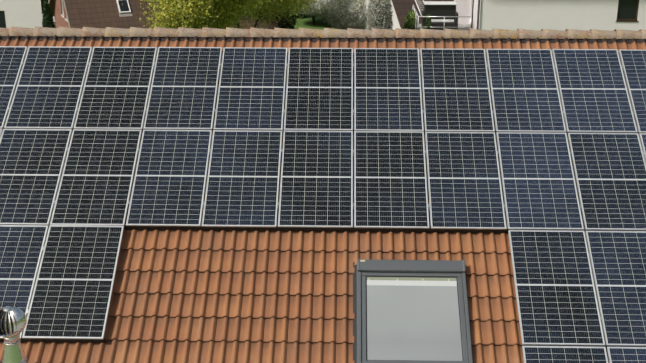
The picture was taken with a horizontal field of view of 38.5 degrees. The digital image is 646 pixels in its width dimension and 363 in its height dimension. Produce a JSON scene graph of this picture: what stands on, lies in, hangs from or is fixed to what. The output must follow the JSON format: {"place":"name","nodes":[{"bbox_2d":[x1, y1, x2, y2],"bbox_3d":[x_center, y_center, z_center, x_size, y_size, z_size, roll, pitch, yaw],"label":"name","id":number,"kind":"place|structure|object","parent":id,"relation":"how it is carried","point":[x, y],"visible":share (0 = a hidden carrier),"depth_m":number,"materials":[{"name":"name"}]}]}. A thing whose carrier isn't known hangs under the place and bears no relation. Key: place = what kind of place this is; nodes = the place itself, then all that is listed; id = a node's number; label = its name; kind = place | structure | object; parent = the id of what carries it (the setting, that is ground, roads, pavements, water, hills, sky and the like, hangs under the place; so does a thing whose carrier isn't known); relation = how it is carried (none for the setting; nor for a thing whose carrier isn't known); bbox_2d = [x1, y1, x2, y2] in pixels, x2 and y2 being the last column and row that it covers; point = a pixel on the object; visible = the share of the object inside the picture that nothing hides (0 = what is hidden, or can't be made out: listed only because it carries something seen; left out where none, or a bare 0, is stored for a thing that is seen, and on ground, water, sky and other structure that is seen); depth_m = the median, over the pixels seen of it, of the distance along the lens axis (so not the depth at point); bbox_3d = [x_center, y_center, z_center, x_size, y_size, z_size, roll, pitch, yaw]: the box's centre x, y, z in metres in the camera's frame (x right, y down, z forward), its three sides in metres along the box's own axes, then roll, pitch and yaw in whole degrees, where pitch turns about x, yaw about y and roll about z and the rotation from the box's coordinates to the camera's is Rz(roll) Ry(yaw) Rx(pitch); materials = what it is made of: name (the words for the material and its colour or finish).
{"place":"outdoors","nodes":[
{"label":"outdoors","id":0,"kind":"place"},
{"bbox_2d":[0,0,54,27],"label":"white neighbour house","id":1,"kind":"structure","parent":0,"point":[23,13],"depth_m":60.19,"materials":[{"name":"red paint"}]},
{"bbox_2d":[276,13,297,28],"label":"spring tree","id":2,"kind":"object","parent":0,"point":[285,27],"depth_m":58.07,"materials":[{"name":"green plant"}]},
{"bbox_2d":[286,14,334,29],"bbox_3d":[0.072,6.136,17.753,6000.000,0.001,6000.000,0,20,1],"label":"ground","id":3,"kind":"structure","parent":0,"point":[306,22],"depth_m":67.75,"materials":[{"name":"green plant"}]},
{"bbox_2d":[42,1,55,27],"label":"conifer tree","id":4,"kind":"object","parent":3,"relation":"on","point":[48,20],"visible":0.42,"depth_m":44.00,"materials":[{"name":"green plant"}]},
{"bbox_2d":[48,0,278,28],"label":"neighbouring house","id":5,"kind":"structure","parent":3,"relation":"on","point":[104,14],"depth_m":48.75,"materials":[{"name":"brown brick"}]},
{"bbox_2d":[171,0,219,28],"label":"willow tree","id":6,"kind":"object","parent":3,"relation":"on","point":[205,1],"depth_m":37.85,"materials":[{"name":"green plant"}]},
{"bbox_2d":[139,0,281,28],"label":"willow tree","id":7,"kind":"object","parent":3,"relation":"on","point":[176,17],"depth_m":38.32,"materials":[{"name":"green plant"}]},
{"bbox_2d":[208,0,322,28],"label":"willow tree","id":8,"kind":"object","parent":3,"relation":"on","point":[273,11],"depth_m":44.72,"materials":[{"name":"green plant"}]},
{"bbox_2d":[275,14,297,28],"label":"bush","id":9,"kind":"object","parent":3,"relation":"on","point":[291,26],"visible":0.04,"depth_m":59.38,"materials":[{"name":"green plant"}]},
{"bbox_2d":[262,0,319,27],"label":"spring tree","id":10,"kind":"object","parent":3,"relation":"on","point":[299,10],"depth_m":52.42,"materials":[{"name":"green plant"}]},
{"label":"cherry tree","id":11,"kind":"object","parent":3,"relation":"on","visible":0},
{"bbox_2d":[298,0,323,16],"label":"cherry blossom leaves","id":12,"kind":"object","parent":11,"relation":"attached to","point":[315,10],"visible":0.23,"depth_m":65.33,"materials":[{"name":"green plant"}]},
{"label":"cherry tree","id":13,"kind":"object","parent":3,"relation":"on","visible":0},
{"bbox_2d":[321,0,366,29],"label":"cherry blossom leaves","id":14,"kind":"object","parent":13,"relation":"attached to","point":[334,13],"visible":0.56,"depth_m":54.37,"materials":[{"name":"white plant"}]},
{"bbox_2d":[366,0,393,29],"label":"shrub","id":15,"kind":"object","parent":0,"point":[371,20],"depth_m":45.28,"materials":[{"name":"plant"}]},
{"bbox_2d":[342,0,453,29],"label":"house","id":16,"kind":"structure","parent":0,"point":[401,8],"depth_m":50.30,"materials":[{"name":"paint"}]},
{"bbox_2d":[417,0,479,29],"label":"terrace annex wall","id":17,"kind":"structure","parent":0,"point":[463,7],"depth_m":48.02,"materials":[{"name":"white paint"}]},
{"bbox_2d":[403,10,417,29],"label":"terrace bush","id":18,"kind":"object","parent":17,"relation":"attached to","point":[410,14],"depth_m":46.59,"materials":[{"name":"green plant"}]},
{"bbox_2d":[425,14,431,28],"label":"terrace plant pot","id":19,"kind":"object","parent":17,"relation":"on","point":[426,24],"depth_m":44.59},
{"bbox_2d":[421,1,457,29],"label":"terrace beach chair","id":20,"kind":"object","parent":17,"relation":"on","point":[439,8],"visible":0.77,"depth_m":45.81,"materials":[{"name":"black fabric"}]},
{"bbox_2d":[413,4,470,29],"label":"terrace railing","id":21,"kind":"object","parent":17,"relation":"attached to","point":[438,16],"visible":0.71,"depth_m":44.44,"materials":[{"name":"grey metal"}]},
{"bbox_2d":[470,0,645,30],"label":"white neighbour house","id":22,"kind":"structure","parent":0,"point":[586,15],"depth_m":44.50,"materials":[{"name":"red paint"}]},
{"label":"house","id":23,"kind":"structure","parent":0},
{"bbox_2d":[0,38,645,362],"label":"roof tiles","id":24,"kind":"object","parent":23,"relation":"on","point":[297,278],"visible":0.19,"depth_m":11.88,"materials":[{"name":"orange tile"}]},
{"bbox_2d":[0,306,26,362],"bbox_3d":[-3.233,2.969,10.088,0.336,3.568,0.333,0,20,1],"label":"roof ventilator","id":25,"kind":"object","parent":24,"relation":"on","point":[13,321],"visible":1,"depth_m":9.52,"materials":[{"name":"silver metal"}]},
{"bbox_2d":[0,35,645,43],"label":"ridge seal band","id":26,"kind":"object","parent":24,"relation":"on","point":[302,39],"visible":0.58,"depth_m":14.65,"materials":[{"name":"brown"}]},
{"bbox_2d":[0,26,645,38],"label":"ridge tiles","id":27,"kind":"object","parent":26,"relation":"on","point":[445,33],"visible":0.98,"depth_m":14.66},
{"bbox_2d":[0,62,645,349],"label":"panel mounting rails","id":28,"kind":"object","parent":24,"relation":"on","point":[353,229],"visible":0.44,"depth_m":12.36,"materials":[{"name":"black metal"}]},
{"bbox_2d":[0,46,27,128],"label":"solar panel","id":29,"kind":"object","parent":28,"relation":"on","point":[12,58],"visible":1,"depth_m":14.15,"materials":[{"name":"blue glass"}]},
{"bbox_2d":[0,225,48,338],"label":"solar panel","id":30,"kind":"object","parent":28,"relation":"on","point":[21,247],"visible":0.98,"depth_m":12.05,"materials":[{"name":"blue glass"}]},
{"bbox_2d":[0,129,71,225],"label":"solar panel","id":31,"kind":"object","parent":28,"relation":"on","point":[32,161],"visible":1,"depth_m":12.95,"materials":[{"name":"black glass"}]},
{"bbox_2d":[4,46,91,128],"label":"solar panel","id":32,"kind":"object","parent":28,"relation":"on","point":[49,88],"visible":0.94,"depth_m":13.93,"materials":[{"name":"blue glass"}]},
{"bbox_2d":[22,225,123,339],"bbox_3d":[-3.181,1.266,11.885,1.000,0.037,1.680,0,52,1],"label":"solar panel","id":33,"kind":"object","parent":28,"relation":"on","point":[72,291],"visible":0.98,"depth_m":11.84,"materials":[{"name":"black glass"}]},
{"bbox_2d":[50,129,141,225],"bbox_3d":[-3.145,-0.077,12.919,1.000,0.037,1.680,0,52,1],"label":"solar panel","id":34,"kind":"object","parent":28,"relation":"on","point":[95,185],"visible":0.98,"depth_m":12.87,"materials":[{"name":"black glass"}]},
{"bbox_2d":[74,47,156,129],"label":"solar panel","id":35,"kind":"object","parent":28,"relation":"on","point":[116,90],"visible":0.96,"depth_m":13.91,"materials":[{"name":"black glass"}]},
{"bbox_2d":[126,130,211,226],"bbox_3d":[-2.123,-0.071,12.898,1.000,0.035,1.680,0,53,1],"label":"solar panel","id":36,"kind":"object","parent":28,"relation":"on","point":[169,184],"visible":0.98,"depth_m":12.85,"materials":[{"name":"blue glass"}]},
{"bbox_2d":[143,47,221,129],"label":"solar panel","id":37,"kind":"object","parent":28,"relation":"on","point":[183,91],"visible":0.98,"depth_m":13.88,"materials":[{"name":"blue glass"}]},
{"bbox_2d":[202,130,281,227],"bbox_3d":[-1.105,-0.060,12.871,1.000,0.035,1.680,0,53,1],"label":"solar panel","id":38,"kind":"object","parent":28,"relation":"on","point":[242,186],"visible":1,"depth_m":12.82,"materials":[{"name":"blue glass"}]},
{"bbox_2d":[214,47,287,130],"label":"solar panel","id":39,"kind":"object","parent":28,"relation":"on","point":[251,89],"visible":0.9,"depth_m":13.86,"materials":[{"name":"blue glass"}]},
{"bbox_2d":[278,131,352,227],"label":"solar panel","id":40,"kind":"object","parent":28,"relation":"on","point":[316,186],"visible":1,"depth_m":12.80,"materials":[{"name":"black glass"}]},
{"bbox_2d":[284,48,352,130],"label":"solar panel","id":41,"kind":"object","parent":28,"relation":"on","point":[319,90],"visible":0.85,"depth_m":13.84,"materials":[{"name":"black glass"}]},
{"bbox_2d":[354,48,423,131],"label":"solar panel","id":42,"kind":"object","parent":28,"relation":"on","point":[387,90],"visible":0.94,"depth_m":13.81,"materials":[{"name":"blue glass"}]},
{"bbox_2d":[354,131,428,228],"bbox_3d":[0.932,-0.046,12.825,1.000,0.036,1.680,0,53,1],"label":"solar panel","id":43,"kind":"object","parent":28,"relation":"on","point":[390,184],"visible":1,"depth_m":12.78,"materials":[{"name":"black glass"}]},
{"bbox_2d":[420,48,494,131],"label":"solar panel","id":44,"kind":"object","parent":28,"relation":"on","point":[456,91],"visible":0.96,"depth_m":13.79,"materials":[{"name":"blue glass"}]},
{"bbox_2d":[425,132,506,229],"bbox_3d":[1.952,-0.035,12.800,1.000,0.036,1.680,0,53,1],"label":"solar panel","id":45,"kind":"object","parent":28,"relation":"on","point":[464,183],"visible":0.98,"depth_m":12.75,"materials":[{"name":"blue glass"}]},
{"bbox_2d":[486,49,565,132],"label":"solar panel","id":46,"kind":"object","parent":28,"relation":"on","point":[525,94],"visible":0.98,"depth_m":13.77,"materials":[{"name":"blue glass"}]},
{"bbox_2d":[496,132,583,229],"bbox_3d":[2.972,-0.028,12.776,1.000,0.035,1.680,0,53,1],"label":"solar panel","id":47,"kind":"object","parent":28,"relation":"on","point":[538,183],"visible":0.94,"depth_m":12.73,"materials":[{"name":"blue glass"}]},
{"bbox_2d":[508,230,604,345],"bbox_3d":[2.939,1.322,11.742,1.000,0.036,1.680,0,53,1],"label":"solar panel","id":48,"kind":"object","parent":28,"relation":"on","point":[556,299],"visible":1,"depth_m":11.69,"materials":[{"name":"black glass"}]},
{"bbox_2d":[522,346,607,362],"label":"solar panel","id":49,"kind":"object","parent":28,"relation":"on","point":[562,354],"visible":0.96,"depth_m":11.14,"materials":[{"name":"blue glass"}]},
{"bbox_2d":[552,49,637,132],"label":"solar panel","id":50,"kind":"object","parent":28,"relation":"on","point":[593,91],"visible":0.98,"depth_m":13.74,"materials":[{"name":"blue glass"}]},
{"bbox_2d":[568,133,645,230],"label":"solar panel","id":51,"kind":"object","parent":28,"relation":"on","point":[610,172],"visible":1,"depth_m":12.74,"materials":[{"name":"blue glass"}]},
{"bbox_2d":[585,231,645,345],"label":"solar panel","id":52,"kind":"object","parent":28,"relation":"on","point":[618,261],"visible":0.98,"depth_m":11.74,"materials":[{"name":"blue glass"}]},
{"bbox_2d":[607,347,645,362],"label":"solar panel","id":53,"kind":"object","parent":28,"relation":"on","point":[626,354],"visible":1,"depth_m":11.13,"materials":[{"name":"blue glass"}]},
{"bbox_2d":[619,49,645,132],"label":"solar panel","id":54,"kind":"object","parent":28,"relation":"on","point":[633,61],"visible":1,"depth_m":13.88,"materials":[{"name":"blue glass"}]},
{"bbox_2d":[639,133,645,161],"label":"solar panel","id":55,"kind":"object","parent":28,"relation":"on","point":[642,136],"visible":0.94,"depth_m":13.14,"materials":[{"name":"blue glass"}]},
{"bbox_2d":[353,259,472,362],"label":"roof window","id":56,"kind":"structure","parent":24,"relation":"in","point":[410,311],"depth_m":11.57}
]}

